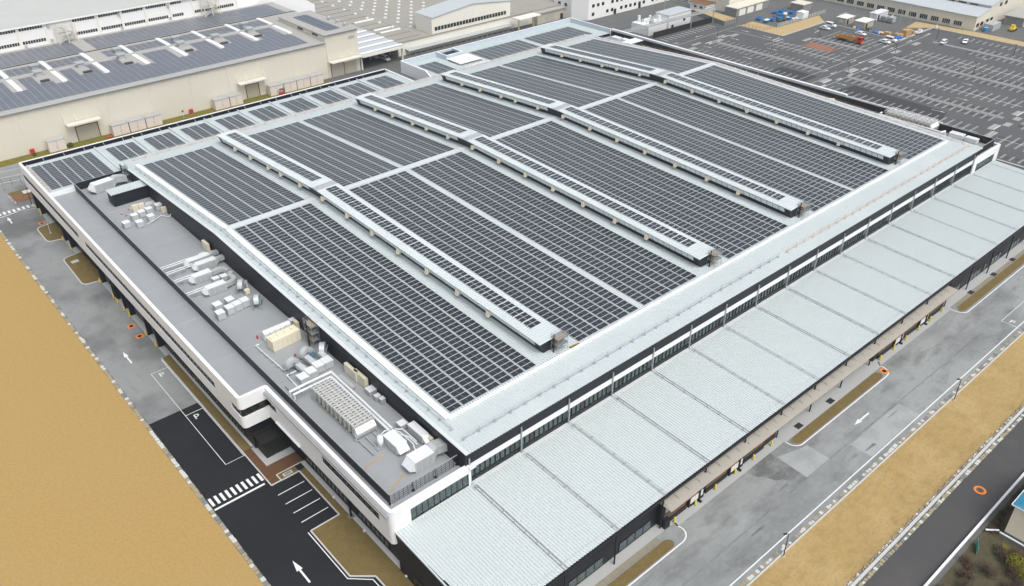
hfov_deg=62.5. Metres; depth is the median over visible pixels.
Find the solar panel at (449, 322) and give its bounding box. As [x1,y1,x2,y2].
[442,319,456,326]
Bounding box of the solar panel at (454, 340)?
[447,337,460,344]
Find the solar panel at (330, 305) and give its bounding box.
[325,301,337,308]
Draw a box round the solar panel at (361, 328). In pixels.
[353,325,367,332]
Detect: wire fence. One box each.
[777,10,825,26]
[841,13,981,29]
[847,403,1023,585]
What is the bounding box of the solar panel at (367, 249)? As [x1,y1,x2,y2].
[361,247,373,252]
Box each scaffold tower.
[119,162,131,182]
[302,316,320,345]
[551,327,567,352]
[706,245,722,266]
[796,198,810,218]
[893,147,906,164]
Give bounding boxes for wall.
[691,10,735,25]
[924,472,1023,585]
[985,529,1023,548]
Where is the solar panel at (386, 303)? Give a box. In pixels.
[379,300,392,306]
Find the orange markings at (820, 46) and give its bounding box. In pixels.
[803,42,836,51]
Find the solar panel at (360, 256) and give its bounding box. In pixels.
[354,253,365,259]
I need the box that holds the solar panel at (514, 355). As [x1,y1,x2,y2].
[507,351,521,359]
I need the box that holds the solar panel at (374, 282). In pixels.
[370,278,382,284]
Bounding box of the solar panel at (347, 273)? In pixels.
[341,270,353,276]
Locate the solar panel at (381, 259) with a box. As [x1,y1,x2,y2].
[375,256,387,262]
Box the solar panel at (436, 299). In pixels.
[430,296,443,302]
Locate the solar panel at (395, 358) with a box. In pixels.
[389,355,403,362]
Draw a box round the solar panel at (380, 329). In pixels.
[374,326,387,333]
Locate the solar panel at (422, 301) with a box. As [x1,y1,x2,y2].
[414,298,427,304]
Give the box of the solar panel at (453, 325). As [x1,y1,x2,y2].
[447,322,460,329]
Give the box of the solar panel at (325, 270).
[319,267,331,272]
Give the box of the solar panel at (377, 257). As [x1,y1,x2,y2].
[372,254,383,259]
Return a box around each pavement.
[37,208,170,355]
[170,354,252,446]
[251,446,294,465]
[301,460,399,567]
[577,521,672,585]
[671,436,783,525]
[776,360,880,441]
[871,307,949,365]
[943,240,1023,308]
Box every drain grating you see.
[794,422,803,428]
[825,398,834,403]
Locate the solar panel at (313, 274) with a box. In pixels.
[307,271,319,277]
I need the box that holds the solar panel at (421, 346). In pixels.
[414,342,428,350]
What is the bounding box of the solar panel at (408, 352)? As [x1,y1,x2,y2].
[402,348,416,356]
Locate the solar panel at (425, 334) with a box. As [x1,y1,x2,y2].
[418,330,431,337]
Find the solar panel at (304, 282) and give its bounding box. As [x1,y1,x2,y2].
[298,279,311,285]
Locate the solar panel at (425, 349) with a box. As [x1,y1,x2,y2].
[419,346,432,353]
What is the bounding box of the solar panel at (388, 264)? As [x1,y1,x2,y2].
[382,261,394,267]
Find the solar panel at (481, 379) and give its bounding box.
[476,374,490,382]
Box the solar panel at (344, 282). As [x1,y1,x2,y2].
[335,280,348,286]
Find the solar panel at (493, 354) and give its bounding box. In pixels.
[486,351,499,358]
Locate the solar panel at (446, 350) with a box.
[439,346,453,354]
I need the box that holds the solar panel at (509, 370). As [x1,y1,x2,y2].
[505,365,518,373]
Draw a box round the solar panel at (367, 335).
[361,331,375,339]
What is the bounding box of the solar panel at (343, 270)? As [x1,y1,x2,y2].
[337,267,349,273]
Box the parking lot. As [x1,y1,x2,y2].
[645,22,1023,169]
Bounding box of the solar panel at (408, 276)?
[399,274,412,280]
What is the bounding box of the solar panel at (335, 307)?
[328,304,341,311]
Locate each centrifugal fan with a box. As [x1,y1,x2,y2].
[235,279,247,294]
[252,294,263,310]
[282,357,302,375]
[296,346,316,363]
[317,342,328,358]
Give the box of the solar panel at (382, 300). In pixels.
[376,297,388,303]
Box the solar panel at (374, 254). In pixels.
[368,252,380,257]
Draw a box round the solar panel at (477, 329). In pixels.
[471,326,484,332]
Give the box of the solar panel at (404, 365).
[397,361,411,370]
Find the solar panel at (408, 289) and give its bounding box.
[399,287,412,293]
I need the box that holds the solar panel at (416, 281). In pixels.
[407,279,419,285]
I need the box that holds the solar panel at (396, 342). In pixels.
[389,338,403,346]
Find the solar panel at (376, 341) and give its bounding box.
[369,338,382,345]
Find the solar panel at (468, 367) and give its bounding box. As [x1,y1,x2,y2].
[462,363,476,371]
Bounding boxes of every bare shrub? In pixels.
[954,566,968,577]
[956,578,972,585]
[959,552,974,564]
[961,571,974,582]
[964,559,977,573]
[975,558,994,573]
[981,563,1000,579]
[986,525,997,532]
[991,518,1001,528]
[991,543,1004,550]
[994,546,1006,559]
[995,514,1005,522]
[997,550,1017,563]
[998,508,1006,515]
[999,578,1015,585]
[1004,561,1020,577]
[1006,545,1022,558]
[1006,566,1022,581]
[1011,577,1023,585]
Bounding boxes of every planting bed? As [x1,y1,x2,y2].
[8,188,27,194]
[11,192,32,201]
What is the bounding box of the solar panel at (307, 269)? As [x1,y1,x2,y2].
[300,267,313,272]
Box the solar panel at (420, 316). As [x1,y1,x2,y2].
[415,312,427,319]
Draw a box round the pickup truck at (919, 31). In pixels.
[915,29,922,34]
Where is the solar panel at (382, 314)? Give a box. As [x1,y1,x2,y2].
[375,311,388,318]
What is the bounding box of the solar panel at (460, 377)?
[453,373,468,382]
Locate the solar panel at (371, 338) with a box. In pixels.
[365,335,379,342]
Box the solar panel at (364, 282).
[355,280,366,287]
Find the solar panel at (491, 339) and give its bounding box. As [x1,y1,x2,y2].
[484,335,497,342]
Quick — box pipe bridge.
[622,0,715,32]
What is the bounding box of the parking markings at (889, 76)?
[662,25,1023,162]
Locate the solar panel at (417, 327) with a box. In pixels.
[410,324,424,331]
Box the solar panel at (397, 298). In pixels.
[391,295,404,301]
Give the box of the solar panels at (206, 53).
[0,4,307,111]
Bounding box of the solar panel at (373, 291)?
[365,289,377,295]
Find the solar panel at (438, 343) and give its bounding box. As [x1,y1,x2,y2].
[431,339,445,347]
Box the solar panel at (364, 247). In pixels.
[358,244,370,249]
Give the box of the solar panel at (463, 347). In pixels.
[456,343,470,351]
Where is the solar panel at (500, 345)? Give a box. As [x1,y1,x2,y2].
[493,341,507,349]
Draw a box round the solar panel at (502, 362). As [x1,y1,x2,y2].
[495,357,509,366]
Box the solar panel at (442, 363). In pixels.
[436,359,450,367]
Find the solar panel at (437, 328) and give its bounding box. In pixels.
[430,324,444,331]
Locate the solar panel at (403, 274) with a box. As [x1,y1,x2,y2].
[396,272,408,277]
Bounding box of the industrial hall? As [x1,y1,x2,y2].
[0,0,237,52]
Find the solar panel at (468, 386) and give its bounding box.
[462,381,477,389]
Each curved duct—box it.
[211,266,229,275]
[225,270,236,286]
[295,362,306,371]
[304,355,315,365]
[317,352,326,357]
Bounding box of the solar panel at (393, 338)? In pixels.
[385,335,399,342]
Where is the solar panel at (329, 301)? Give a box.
[321,298,334,305]
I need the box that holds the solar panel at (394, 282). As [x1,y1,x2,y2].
[388,279,401,285]
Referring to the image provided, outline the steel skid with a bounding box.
[358,432,385,455]
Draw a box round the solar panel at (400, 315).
[394,312,408,318]
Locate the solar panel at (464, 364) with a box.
[457,360,471,368]
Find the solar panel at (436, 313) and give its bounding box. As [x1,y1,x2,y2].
[430,310,443,316]
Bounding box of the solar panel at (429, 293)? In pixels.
[422,290,434,297]
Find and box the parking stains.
[689,32,1023,164]
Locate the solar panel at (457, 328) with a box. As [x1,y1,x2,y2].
[451,325,464,332]
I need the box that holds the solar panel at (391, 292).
[384,289,396,295]
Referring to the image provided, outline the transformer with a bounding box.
[880,13,896,22]
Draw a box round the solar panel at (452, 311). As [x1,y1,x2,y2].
[446,307,458,314]
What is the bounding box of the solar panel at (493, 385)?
[485,381,499,390]
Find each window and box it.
[0,30,14,34]
[0,43,19,48]
[18,25,41,31]
[23,38,45,44]
[23,174,78,237]
[44,206,60,228]
[72,16,93,21]
[77,28,97,34]
[83,250,97,269]
[85,242,214,386]
[98,11,118,17]
[101,24,121,29]
[122,7,141,12]
[125,20,144,25]
[146,3,165,8]
[148,15,167,20]
[169,346,245,435]
[232,403,242,416]
[242,400,265,416]
[304,453,351,508]
[322,456,378,518]
[356,507,389,549]
[410,474,468,519]
[412,574,422,585]
[471,440,519,478]
[520,411,566,448]
[567,385,610,419]
[568,556,603,585]
[610,360,650,391]
[618,520,651,551]
[650,337,687,366]
[688,316,722,344]
[722,296,754,322]
[755,278,784,302]
[784,261,813,284]
[813,245,839,267]
[839,230,864,250]
[864,215,888,236]
[888,202,910,221]
[898,9,905,14]
[909,11,915,16]
[909,189,931,207]
[919,13,927,18]
[930,177,951,194]
[931,16,938,20]
[942,18,949,22]
[950,165,970,182]
[953,20,961,25]
[969,267,981,281]
[974,154,993,171]
[990,251,1001,264]
[1010,237,1020,249]
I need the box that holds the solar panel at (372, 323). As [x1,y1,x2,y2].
[366,320,380,327]
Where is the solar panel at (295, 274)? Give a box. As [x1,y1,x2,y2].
[288,271,301,277]
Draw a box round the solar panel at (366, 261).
[360,258,372,264]
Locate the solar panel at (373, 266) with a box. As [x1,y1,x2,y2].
[367,263,379,269]
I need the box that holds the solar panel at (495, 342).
[488,338,502,346]
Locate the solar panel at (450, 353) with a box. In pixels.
[444,349,458,357]
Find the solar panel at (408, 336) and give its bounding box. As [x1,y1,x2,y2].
[402,333,416,340]
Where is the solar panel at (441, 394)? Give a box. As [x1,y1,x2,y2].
[432,390,447,399]
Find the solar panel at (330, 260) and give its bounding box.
[324,257,336,263]
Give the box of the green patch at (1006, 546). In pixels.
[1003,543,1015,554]
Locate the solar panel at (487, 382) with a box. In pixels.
[480,378,494,386]
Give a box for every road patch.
[747,453,806,483]
[778,445,828,476]
[851,403,918,456]
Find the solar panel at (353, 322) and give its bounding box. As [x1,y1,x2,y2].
[346,319,359,326]
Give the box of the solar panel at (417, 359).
[410,355,424,363]
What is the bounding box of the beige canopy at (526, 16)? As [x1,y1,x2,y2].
[512,12,540,29]
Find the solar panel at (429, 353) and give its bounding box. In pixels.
[422,349,436,357]
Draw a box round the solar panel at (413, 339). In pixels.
[406,336,419,343]
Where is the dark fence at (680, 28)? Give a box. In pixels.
[653,17,711,37]
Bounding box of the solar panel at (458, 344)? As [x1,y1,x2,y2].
[451,340,465,348]
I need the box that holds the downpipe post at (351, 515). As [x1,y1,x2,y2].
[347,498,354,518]
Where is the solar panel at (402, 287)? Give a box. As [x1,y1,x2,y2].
[395,284,408,290]
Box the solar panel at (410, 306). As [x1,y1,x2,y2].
[403,303,415,310]
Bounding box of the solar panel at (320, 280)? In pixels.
[313,277,326,283]
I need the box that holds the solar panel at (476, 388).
[467,384,482,393]
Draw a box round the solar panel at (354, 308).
[347,305,361,311]
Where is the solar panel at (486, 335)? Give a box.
[480,332,493,339]
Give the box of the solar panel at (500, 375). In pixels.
[493,371,507,379]
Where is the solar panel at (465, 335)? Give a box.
[459,331,472,338]
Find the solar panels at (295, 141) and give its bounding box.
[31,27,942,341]
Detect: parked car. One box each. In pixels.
[819,25,830,29]
[855,31,866,35]
[879,39,891,43]
[940,39,947,44]
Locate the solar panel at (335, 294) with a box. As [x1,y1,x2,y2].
[330,290,343,297]
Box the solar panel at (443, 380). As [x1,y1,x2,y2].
[436,376,451,385]
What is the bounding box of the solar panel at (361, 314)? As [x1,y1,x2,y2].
[355,310,368,317]
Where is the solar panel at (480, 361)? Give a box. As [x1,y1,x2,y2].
[474,357,488,365]
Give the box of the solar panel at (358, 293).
[349,291,362,297]
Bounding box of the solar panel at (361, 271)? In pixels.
[356,268,368,274]
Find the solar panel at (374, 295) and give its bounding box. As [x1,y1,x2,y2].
[369,291,381,298]
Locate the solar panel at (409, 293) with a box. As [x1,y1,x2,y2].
[403,290,416,296]
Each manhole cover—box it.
[127,323,135,328]
[135,333,143,338]
[879,368,889,373]
[973,486,986,493]
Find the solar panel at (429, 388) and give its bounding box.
[423,383,438,392]
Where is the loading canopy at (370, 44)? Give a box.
[350,25,406,69]
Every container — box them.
[44,136,66,152]
[109,120,129,135]
[126,116,146,131]
[142,112,162,127]
[211,95,229,109]
[226,92,243,106]
[266,82,283,95]
[281,79,296,92]
[293,75,310,88]
[306,72,323,85]
[869,9,888,20]
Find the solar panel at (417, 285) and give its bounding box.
[410,282,423,288]
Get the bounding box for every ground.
[0,0,1023,585]
[936,484,1023,585]
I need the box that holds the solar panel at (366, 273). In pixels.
[359,271,371,276]
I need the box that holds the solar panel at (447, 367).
[440,363,454,371]
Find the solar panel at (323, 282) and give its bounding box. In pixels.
[317,280,329,285]
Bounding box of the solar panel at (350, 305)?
[344,302,357,308]
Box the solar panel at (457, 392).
[449,388,464,396]
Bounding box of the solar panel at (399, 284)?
[392,282,404,287]
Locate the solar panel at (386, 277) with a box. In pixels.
[381,274,393,279]
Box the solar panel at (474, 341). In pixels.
[468,338,482,345]
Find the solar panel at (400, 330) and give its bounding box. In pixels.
[394,326,407,334]
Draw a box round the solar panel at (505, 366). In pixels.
[500,361,514,369]
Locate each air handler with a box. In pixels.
[87,174,127,193]
[183,250,218,267]
[188,268,212,284]
[192,254,224,271]
[202,279,226,296]
[383,429,409,455]
[401,438,446,473]
[407,421,429,444]
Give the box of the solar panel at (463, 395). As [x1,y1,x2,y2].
[454,391,469,400]
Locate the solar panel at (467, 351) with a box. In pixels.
[460,347,474,355]
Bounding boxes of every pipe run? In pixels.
[161,257,189,269]
[166,263,193,275]
[174,275,190,284]
[186,287,202,296]
[255,344,302,392]
[289,371,392,431]
[381,428,417,449]
[879,112,945,135]
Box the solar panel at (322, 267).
[316,265,328,270]
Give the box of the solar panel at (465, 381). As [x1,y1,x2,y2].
[458,377,473,385]
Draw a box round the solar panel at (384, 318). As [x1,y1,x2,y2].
[379,314,391,321]
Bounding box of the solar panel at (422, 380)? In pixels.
[414,375,428,384]
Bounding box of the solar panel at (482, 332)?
[475,328,489,336]
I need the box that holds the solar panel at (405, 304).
[399,301,411,307]
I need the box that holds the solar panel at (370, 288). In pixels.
[361,286,374,292]
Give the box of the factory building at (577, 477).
[19,17,1023,585]
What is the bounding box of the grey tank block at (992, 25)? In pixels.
[981,20,1001,31]
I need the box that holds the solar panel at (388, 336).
[381,332,395,339]
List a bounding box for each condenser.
[131,204,138,212]
[137,202,143,209]
[160,206,166,212]
[201,239,210,251]
[261,320,290,341]
[266,325,301,352]
[293,319,299,328]
[344,362,357,382]
[355,368,368,387]
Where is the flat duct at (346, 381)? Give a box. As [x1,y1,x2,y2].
[338,374,354,388]
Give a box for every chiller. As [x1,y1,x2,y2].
[310,377,377,441]
[885,107,938,130]
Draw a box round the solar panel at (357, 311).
[351,308,364,314]
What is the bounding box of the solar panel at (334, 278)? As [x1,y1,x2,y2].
[329,275,341,280]
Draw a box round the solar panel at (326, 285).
[320,282,333,288]
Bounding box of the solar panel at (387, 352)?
[380,348,394,355]
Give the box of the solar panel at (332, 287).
[323,285,336,291]
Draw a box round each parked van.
[380,54,390,61]
[825,21,836,27]
[884,35,896,42]
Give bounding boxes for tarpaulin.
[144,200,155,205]
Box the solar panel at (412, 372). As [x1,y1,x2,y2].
[405,368,420,377]
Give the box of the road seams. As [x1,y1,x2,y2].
[682,324,987,585]
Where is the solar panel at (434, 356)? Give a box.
[427,352,441,360]
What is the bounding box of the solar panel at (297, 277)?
[292,274,304,280]
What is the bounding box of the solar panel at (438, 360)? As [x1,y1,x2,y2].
[431,356,445,364]
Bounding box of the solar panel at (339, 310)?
[332,307,345,314]
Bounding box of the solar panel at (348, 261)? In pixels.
[343,258,354,263]
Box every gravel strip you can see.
[594,537,659,585]
[693,9,735,20]
[742,15,823,34]
[906,22,1023,45]
[954,249,1023,305]
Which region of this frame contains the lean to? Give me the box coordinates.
[406,23,513,55]
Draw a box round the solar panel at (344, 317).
[339,313,352,320]
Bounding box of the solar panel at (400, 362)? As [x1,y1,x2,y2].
[392,358,407,366]
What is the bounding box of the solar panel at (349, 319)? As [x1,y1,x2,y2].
[342,316,356,323]
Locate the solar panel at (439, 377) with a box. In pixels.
[431,373,446,381]
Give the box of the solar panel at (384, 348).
[377,344,391,352]
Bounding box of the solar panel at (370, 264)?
[364,261,375,266]
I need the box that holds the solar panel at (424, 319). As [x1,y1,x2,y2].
[418,315,431,322]
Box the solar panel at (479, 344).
[472,341,486,348]
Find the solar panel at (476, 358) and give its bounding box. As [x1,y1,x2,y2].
[469,354,483,362]
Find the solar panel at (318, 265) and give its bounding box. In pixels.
[313,262,325,268]
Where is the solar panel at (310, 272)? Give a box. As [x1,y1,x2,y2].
[304,269,316,275]
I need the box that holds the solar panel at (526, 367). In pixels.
[521,362,535,370]
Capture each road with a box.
[0,163,197,423]
[149,403,382,585]
[586,0,689,30]
[606,256,1023,585]
[863,417,1023,585]
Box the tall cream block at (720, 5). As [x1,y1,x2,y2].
[688,0,743,11]
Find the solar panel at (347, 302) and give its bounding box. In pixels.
[340,299,354,305]
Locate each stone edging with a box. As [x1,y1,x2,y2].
[0,230,270,585]
[739,328,1023,585]
[845,404,1023,585]
[858,414,1023,585]
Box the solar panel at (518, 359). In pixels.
[512,355,525,363]
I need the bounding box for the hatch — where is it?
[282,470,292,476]
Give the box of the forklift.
[279,88,285,94]
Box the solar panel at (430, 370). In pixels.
[423,366,437,374]
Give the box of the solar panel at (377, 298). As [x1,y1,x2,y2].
[372,294,385,301]
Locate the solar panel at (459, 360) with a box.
[453,356,467,364]
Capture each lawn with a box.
[0,80,329,166]
[0,235,263,585]
[38,222,63,240]
[65,252,100,283]
[163,355,252,451]
[278,466,297,478]
[300,467,413,585]
[607,540,673,585]
[749,334,1023,585]
[792,373,881,442]
[958,254,1023,310]
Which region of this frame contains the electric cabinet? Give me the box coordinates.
[661,516,670,529]
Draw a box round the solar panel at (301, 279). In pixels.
[295,276,307,282]
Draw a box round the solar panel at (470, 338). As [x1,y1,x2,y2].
[463,334,477,342]
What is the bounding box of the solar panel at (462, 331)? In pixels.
[455,328,468,335]
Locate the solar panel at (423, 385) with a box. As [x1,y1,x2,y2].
[418,379,433,388]
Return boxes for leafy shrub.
[1006,552,1023,569]
[1013,565,1023,580]
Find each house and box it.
[689,0,715,10]
[1004,490,1023,543]
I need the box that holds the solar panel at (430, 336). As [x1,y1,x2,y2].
[422,333,436,340]
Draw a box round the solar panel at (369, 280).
[366,276,378,282]
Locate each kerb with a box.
[37,222,1023,585]
[605,253,1023,585]
[711,22,1023,167]
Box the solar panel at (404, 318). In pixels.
[398,315,412,321]
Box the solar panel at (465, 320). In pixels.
[458,316,471,323]
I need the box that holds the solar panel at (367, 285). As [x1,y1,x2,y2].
[358,283,370,289]
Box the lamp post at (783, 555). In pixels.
[782,533,788,557]
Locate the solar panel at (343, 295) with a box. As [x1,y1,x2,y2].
[334,293,346,299]
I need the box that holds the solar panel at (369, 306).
[364,302,376,309]
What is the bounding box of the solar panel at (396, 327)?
[390,323,403,330]
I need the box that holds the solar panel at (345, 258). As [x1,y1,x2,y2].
[339,256,351,261]
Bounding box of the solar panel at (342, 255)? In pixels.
[336,253,348,258]
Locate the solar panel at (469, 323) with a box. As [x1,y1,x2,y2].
[462,319,475,326]
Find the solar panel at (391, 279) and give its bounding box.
[384,276,397,282]
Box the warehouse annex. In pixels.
[278,10,362,77]
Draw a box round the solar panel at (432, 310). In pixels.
[426,307,439,313]
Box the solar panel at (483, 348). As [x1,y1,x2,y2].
[477,344,490,352]
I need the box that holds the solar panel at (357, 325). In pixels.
[350,322,363,329]
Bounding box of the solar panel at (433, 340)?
[426,336,440,344]
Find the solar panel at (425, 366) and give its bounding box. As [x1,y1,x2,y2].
[418,362,433,370]
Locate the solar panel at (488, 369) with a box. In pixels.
[483,364,497,372]
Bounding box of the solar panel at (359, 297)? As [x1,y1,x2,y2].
[353,294,366,300]
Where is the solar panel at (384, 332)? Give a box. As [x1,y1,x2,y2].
[378,329,391,336]
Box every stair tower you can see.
[53,22,78,44]
[199,0,220,16]
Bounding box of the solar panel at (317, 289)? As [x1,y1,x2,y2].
[307,287,321,293]
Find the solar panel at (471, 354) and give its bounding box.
[465,350,479,358]
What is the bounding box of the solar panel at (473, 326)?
[466,322,480,329]
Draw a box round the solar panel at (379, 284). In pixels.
[373,281,386,287]
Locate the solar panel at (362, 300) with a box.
[356,297,369,303]
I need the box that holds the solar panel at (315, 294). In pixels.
[311,290,324,296]
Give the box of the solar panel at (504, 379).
[497,375,511,383]
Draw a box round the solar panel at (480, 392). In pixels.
[472,388,487,397]
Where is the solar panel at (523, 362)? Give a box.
[517,358,531,366]
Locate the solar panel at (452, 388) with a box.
[445,384,460,392]
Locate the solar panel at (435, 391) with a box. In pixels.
[428,387,442,396]
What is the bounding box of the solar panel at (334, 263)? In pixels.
[328,260,339,265]
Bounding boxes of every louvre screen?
[73,183,395,505]
[75,170,121,191]
[389,454,458,504]
[610,31,888,114]
[938,123,994,146]
[977,139,994,154]
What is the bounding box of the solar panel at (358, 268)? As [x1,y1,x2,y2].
[352,265,364,271]
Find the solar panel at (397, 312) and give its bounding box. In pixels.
[390,309,404,315]
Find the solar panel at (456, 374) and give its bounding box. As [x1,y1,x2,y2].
[449,370,463,378]
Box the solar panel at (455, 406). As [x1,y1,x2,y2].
[446,402,461,411]
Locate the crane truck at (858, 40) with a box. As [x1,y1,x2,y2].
[835,34,864,44]
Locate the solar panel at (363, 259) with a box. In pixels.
[357,256,369,261]
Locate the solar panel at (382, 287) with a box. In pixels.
[377,284,389,290]
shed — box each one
[414,0,510,33]
[532,5,565,24]
[724,0,768,16]
[790,0,812,10]
[836,14,854,24]
[854,17,874,28]
[1003,7,1023,27]
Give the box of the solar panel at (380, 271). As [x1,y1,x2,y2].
[374,269,386,274]
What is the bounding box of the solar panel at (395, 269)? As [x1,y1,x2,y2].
[389,266,401,272]
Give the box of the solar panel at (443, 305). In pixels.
[438,302,450,308]
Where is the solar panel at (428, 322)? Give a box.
[422,318,435,325]
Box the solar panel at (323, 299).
[318,295,330,302]
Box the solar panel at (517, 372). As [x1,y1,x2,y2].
[510,368,524,376]
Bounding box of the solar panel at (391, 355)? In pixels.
[384,351,399,359]
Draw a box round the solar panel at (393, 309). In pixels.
[387,306,400,312]
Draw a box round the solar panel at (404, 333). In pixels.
[398,329,412,337]
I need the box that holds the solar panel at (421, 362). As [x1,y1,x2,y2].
[414,359,428,366]
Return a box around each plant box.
[121,220,131,229]
[130,212,139,221]
[134,219,144,228]
[137,209,145,217]
[144,206,153,213]
[146,213,155,221]
[153,202,162,210]
[211,275,219,282]
[211,300,223,310]
[214,308,226,320]
[219,273,228,279]
[224,295,234,304]
[224,303,235,315]
[231,300,242,311]
[239,296,250,308]
[243,288,250,295]
[288,317,294,324]
[295,371,309,384]
[304,366,317,379]
[311,359,325,374]
[320,355,333,369]
[365,385,376,396]
[373,393,380,401]
[379,396,385,404]
[396,419,407,430]
[611,35,621,40]
[948,131,965,139]
[964,135,979,144]
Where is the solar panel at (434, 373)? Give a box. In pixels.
[427,369,442,377]
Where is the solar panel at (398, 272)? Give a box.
[393,269,405,275]
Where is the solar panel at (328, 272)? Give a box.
[322,269,334,275]
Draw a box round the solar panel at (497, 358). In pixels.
[490,354,504,362]
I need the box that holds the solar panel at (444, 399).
[436,394,451,403]
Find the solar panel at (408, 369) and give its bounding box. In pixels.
[401,365,415,373]
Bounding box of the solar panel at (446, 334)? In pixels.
[439,331,452,338]
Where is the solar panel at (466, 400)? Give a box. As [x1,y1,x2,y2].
[459,395,474,404]
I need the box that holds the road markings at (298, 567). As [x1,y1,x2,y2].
[0,169,1023,585]
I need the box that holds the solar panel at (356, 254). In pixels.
[351,251,362,256]
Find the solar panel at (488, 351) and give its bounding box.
[482,347,495,355]
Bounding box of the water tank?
[374,434,387,451]
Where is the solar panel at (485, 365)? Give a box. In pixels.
[479,361,492,369]
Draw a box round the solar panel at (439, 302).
[434,299,447,305]
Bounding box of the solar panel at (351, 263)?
[345,260,358,266]
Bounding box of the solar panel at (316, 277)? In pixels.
[310,274,323,280]
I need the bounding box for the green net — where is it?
[976,537,978,553]
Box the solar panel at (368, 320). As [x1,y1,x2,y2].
[362,317,376,323]
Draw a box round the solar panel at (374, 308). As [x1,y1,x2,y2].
[368,305,380,312]
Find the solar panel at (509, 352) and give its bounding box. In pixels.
[502,348,516,356]
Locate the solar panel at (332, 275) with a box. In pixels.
[325,272,338,278]
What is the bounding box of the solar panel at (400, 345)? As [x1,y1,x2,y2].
[393,342,407,349]
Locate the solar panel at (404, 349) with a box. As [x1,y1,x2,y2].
[397,345,411,353]
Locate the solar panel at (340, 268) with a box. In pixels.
[334,265,346,270]
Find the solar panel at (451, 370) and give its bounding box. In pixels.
[445,366,459,375]
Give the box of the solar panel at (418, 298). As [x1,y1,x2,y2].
[411,295,423,301]
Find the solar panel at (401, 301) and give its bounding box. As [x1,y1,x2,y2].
[395,298,408,304]
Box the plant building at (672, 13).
[631,6,692,35]
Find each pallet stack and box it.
[884,31,891,35]
[901,29,909,36]
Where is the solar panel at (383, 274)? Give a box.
[378,271,390,277]
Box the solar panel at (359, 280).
[351,278,363,284]
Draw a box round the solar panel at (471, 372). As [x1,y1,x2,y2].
[466,367,480,375]
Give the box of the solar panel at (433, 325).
[426,321,439,328]
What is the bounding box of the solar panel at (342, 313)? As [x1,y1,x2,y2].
[335,310,348,317]
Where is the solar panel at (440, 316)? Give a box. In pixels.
[434,313,447,319]
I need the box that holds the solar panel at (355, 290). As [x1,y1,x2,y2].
[346,288,358,294]
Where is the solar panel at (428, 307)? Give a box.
[422,304,435,310]
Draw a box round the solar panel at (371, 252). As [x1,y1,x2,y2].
[365,249,377,254]
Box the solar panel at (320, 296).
[314,293,327,299]
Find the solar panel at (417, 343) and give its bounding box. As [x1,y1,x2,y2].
[410,339,423,346]
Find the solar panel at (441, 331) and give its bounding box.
[434,328,448,335]
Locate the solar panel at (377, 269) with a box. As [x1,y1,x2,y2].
[371,266,383,271]
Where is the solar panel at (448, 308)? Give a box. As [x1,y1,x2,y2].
[442,304,454,311]
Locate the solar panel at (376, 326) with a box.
[370,323,383,330]
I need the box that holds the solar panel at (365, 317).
[358,313,372,320]
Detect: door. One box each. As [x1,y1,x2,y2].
[76,123,99,140]
[134,307,143,321]
[246,83,259,98]
[331,63,344,76]
[344,60,356,73]
[546,11,554,22]
[663,493,696,520]
[704,461,737,493]
[739,8,745,15]
[743,433,773,463]
[747,5,753,12]
[756,3,762,10]
[876,332,904,358]
[903,313,928,337]
[928,294,953,318]
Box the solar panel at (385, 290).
[381,286,392,293]
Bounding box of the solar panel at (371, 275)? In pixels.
[362,273,375,279]
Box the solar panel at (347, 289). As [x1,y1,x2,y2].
[343,285,355,292]
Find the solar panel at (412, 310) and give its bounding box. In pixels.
[407,306,419,313]
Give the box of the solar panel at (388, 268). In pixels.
[386,264,397,270]
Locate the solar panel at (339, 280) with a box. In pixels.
[332,277,344,283]
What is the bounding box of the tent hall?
[237,0,314,11]
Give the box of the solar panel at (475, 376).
[471,370,485,379]
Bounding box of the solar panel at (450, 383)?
[441,380,455,389]
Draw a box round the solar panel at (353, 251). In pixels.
[347,249,359,254]
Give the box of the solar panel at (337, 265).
[331,262,343,268]
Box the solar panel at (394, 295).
[387,292,400,298]
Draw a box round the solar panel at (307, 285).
[301,282,314,288]
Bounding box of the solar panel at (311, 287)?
[305,284,317,290]
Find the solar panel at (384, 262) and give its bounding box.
[379,259,390,264]
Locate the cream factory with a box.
[825,0,1023,30]
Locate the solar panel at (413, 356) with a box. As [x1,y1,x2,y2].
[406,352,419,360]
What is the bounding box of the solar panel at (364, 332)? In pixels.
[357,328,370,336]
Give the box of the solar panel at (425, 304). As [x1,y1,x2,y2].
[418,301,431,307]
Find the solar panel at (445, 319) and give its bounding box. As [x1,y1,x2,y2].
[438,316,451,322]
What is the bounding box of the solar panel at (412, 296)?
[407,293,419,299]
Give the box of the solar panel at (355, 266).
[349,263,361,268]
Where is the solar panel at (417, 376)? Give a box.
[410,372,424,381]
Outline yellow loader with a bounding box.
[1008,24,1016,31]
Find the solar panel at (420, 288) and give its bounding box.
[414,285,427,291]
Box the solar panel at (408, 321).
[402,318,416,324]
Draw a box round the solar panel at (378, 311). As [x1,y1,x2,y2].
[371,308,384,315]
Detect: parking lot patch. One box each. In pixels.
[767,67,817,81]
[837,86,946,119]
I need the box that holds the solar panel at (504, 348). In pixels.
[498,345,511,352]
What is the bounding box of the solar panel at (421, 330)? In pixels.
[415,327,428,334]
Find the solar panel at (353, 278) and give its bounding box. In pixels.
[347,275,360,281]
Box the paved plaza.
[244,449,302,483]
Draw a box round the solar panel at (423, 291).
[419,288,430,294]
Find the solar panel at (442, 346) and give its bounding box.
[435,343,448,350]
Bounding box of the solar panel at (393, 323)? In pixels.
[386,320,399,327]
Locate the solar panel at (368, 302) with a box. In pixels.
[360,299,372,306]
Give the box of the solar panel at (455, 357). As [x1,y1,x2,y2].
[448,353,462,361]
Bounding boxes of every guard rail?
[26,164,49,191]
[132,35,584,160]
[135,167,451,430]
[461,253,779,440]
[596,36,963,142]
[786,143,969,252]
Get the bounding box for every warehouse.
[0,2,328,160]
[307,0,560,56]

